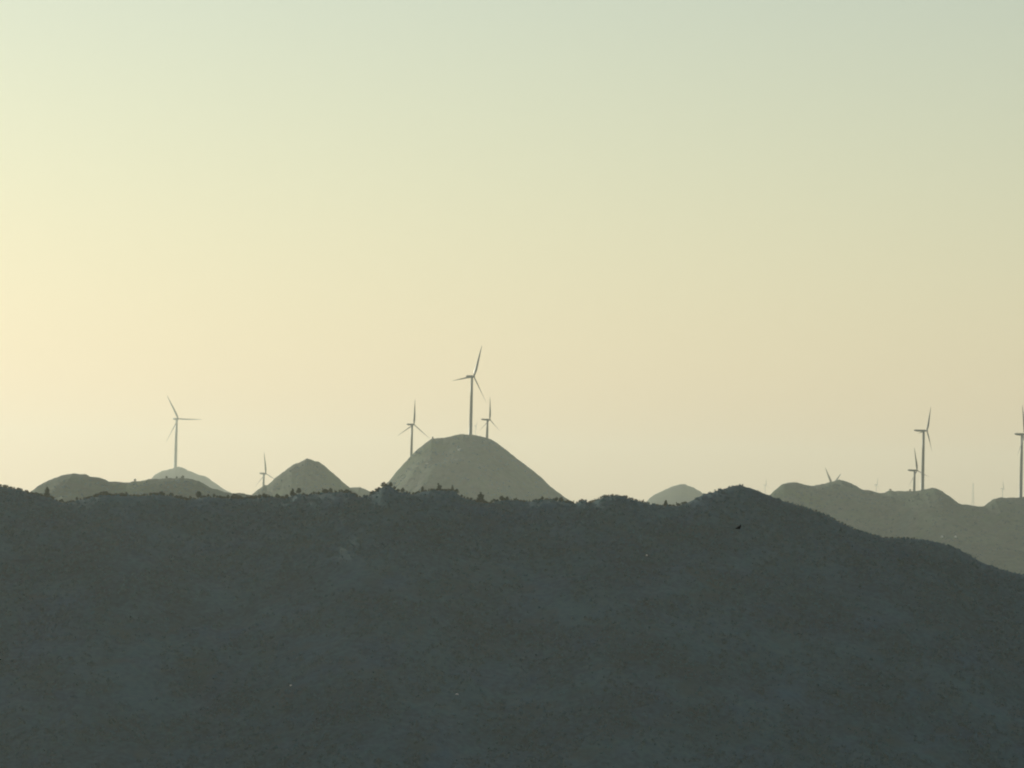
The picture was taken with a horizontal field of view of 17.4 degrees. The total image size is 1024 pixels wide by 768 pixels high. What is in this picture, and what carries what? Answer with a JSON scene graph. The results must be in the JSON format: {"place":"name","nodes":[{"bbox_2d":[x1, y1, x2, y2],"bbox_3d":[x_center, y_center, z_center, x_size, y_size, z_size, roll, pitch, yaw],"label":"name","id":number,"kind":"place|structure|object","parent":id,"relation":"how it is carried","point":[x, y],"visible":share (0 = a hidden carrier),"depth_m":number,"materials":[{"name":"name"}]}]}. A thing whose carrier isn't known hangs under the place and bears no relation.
{"place":"outdoors","nodes":[
{"label":"outdoors","id":0,"kind":"place"},
{"bbox_2d":[31,473,258,502],"bbox_3d":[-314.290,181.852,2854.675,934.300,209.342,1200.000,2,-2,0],"label":"hill","id":1,"kind":"structure","parent":0,"point":[72,482],"depth_m":2864.37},
{"bbox_2d":[34,476,245,499],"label":"undergrowth","id":2,"kind":"object","parent":1,"relation":"on","point":[140,493],"visible":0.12,"depth_m":2857.80,"materials":[{"name":"green plant"}]},
{"bbox_2d":[151,467,230,492],"bbox_3d":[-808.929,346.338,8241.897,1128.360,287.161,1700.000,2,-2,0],"label":"hill","id":3,"kind":"structure","parent":0,"point":[178,472],"depth_m":8245.52,"materials":[{"name":"grey"}]},
{"bbox_2d":[167,396,201,467],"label":"wind turbine","id":4,"kind":"object","parent":3,"relation":"on","point":[175,448],"visible":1,"depth_m":8302.94,"materials":[{"name":"paint"}]},
{"bbox_2d":[252,458,362,497],"bbox_3d":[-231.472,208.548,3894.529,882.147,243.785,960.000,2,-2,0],"label":"hill","id":5,"kind":"structure","parent":0,"point":[287,478],"depth_m":3858.98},
{"bbox_2d":[258,462,341,495],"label":"undergrowth","id":6,"kind":"object","parent":5,"relation":"on","point":[305,481],"visible":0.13,"depth_m":3850.97,"materials":[{"name":"green plant"}]},
{"bbox_2d":[351,487,370,496],"bbox_3d":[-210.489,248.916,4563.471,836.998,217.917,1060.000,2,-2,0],"label":"hill","id":7,"kind":"structure","parent":0,"point":[360,491],"depth_m":4574.73,"materials":[{"name":"grey"}]},
{"bbox_2d":[381,434,569,502],"bbox_3d":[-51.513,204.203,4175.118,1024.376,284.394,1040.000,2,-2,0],"label":"hill","id":8,"kind":"structure","parent":0,"point":[463,469],"depth_m":4107.02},
{"bbox_2d":[399,404,428,455],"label":"wind turbine","id":9,"kind":"object","parent":8,"relation":"on","point":[411,444],"visible":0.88,"depth_m":4256.61,"materials":[{"name":"paint"}]},
{"bbox_2d":[453,346,483,434],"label":"wind turbine","id":10,"kind":"object","parent":8,"relation":"on","point":[471,401],"visible":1,"depth_m":4203.21,"materials":[{"name":"paint"}]},
{"bbox_2d":[384,436,563,502],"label":"undergrowth","id":11,"kind":"object","parent":8,"relation":"on","point":[444,462],"visible":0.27,"depth_m":4115.41,"materials":[{"name":"green plant"}]},
{"bbox_2d":[481,404,499,437],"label":"wind turbine","id":12,"kind":"object","parent":8,"relation":"on","point":[487,421],"visible":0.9,"depth_m":4246.51,"materials":[{"name":"paint"}]},
{"bbox_2d":[0,486,1023,767],"bbox_3d":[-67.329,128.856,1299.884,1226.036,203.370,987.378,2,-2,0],"label":"hill","id":13,"kind":"structure","parent":0,"point":[134,668],"depth_m":1181.04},
{"bbox_2d":[44,487,49,496],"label":"tree","id":14,"kind":"object","parent":13,"relation":"on","point":[46,493],"visible":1,"depth_m":1310.99,"materials":[{"name":"green plant"}]},
{"bbox_2d":[195,491,201,498],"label":"tree","id":15,"kind":"object","parent":13,"relation":"on","point":[199,494],"visible":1,"depth_m":1310.96,"materials":[{"name":"green plant"}]},
{"bbox_2d":[477,492,484,501],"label":"tree","id":16,"kind":"object","parent":13,"relation":"on","point":[480,497],"visible":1,"depth_m":1291.42,"materials":[{"name":"green plant"}]},
{"bbox_2d":[0,484,1023,767],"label":"undergrowth","id":17,"kind":"object","parent":13,"relation":"on","point":[678,526],"visible":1,"depth_m":1203.12,"materials":[{"name":"green plant"}]},
{"bbox_2d":[0,0,1023,505],"label":"sky","id":18,"kind":"structure","parent":0,"point":[707,246],"materials":[{"name":"beige"}]},
{"bbox_2d":[647,484,702,505],"bbox_3d":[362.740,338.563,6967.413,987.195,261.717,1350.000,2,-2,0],"label":"hill","id":19,"kind":"structure","parent":0,"point":[679,493],"depth_m":6930.78,"materials":[{"name":"grey"}]},
{"bbox_2d":[770,480,1023,573],"bbox_3d":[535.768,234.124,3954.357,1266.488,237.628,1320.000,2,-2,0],"label":"hill","id":20,"kind":"structure","parent":0,"point":[922,515],"depth_m":3903.79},
{"bbox_2d":[774,482,1023,571],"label":"undergrowth","id":21,"kind":"object","parent":20,"relation":"on","point":[885,529],"visible":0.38,"depth_m":3904.42,"materials":[{"name":"green plant"}]},
{"bbox_2d":[908,448,928,490],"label":"wind turbine","id":22,"kind":"object","parent":20,"relation":"on","point":[914,479],"visible":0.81,"depth_m":4030.09,"materials":[{"name":"paint"}]},
{"bbox_2d":[914,408,931,489],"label":"wind turbine","id":23,"kind":"object","parent":20,"relation":"on","point":[923,457],"visible":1,"depth_m":3978.96,"materials":[{"name":"paint"}]},
{"bbox_2d":[1015,405,1023,496],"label":"wind turbine","id":24,"kind":"object","parent":20,"relation":"on","point":[1021,469],"visible":1,"depth_m":3977.92,"materials":[{"name":"paint"}]},
{"bbox_3d":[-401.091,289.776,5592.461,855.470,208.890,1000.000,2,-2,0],"label":"hill","id":25,"kind":"structure","parent":0,"visible":0},
{"bbox_2d":[257,454,273,485],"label":"wind turbine","id":26,"kind":"object","parent":25,"relation":"on","point":[263,477],"visible":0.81,"depth_m":5598.20,"materials":[{"name":"paint"}]},
{"bbox_3d":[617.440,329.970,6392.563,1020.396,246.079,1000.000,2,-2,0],"label":"hill","id":27,"kind":"structure","parent":0,"visible":0},
{"bbox_2d":[825,468,840,481],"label":"wind turbine","id":28,"kind":"object","parent":27,"relation":"on","point":[830,480],"visible":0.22,"depth_m":6381.46,"materials":[{"name":"paint"}]}
]}

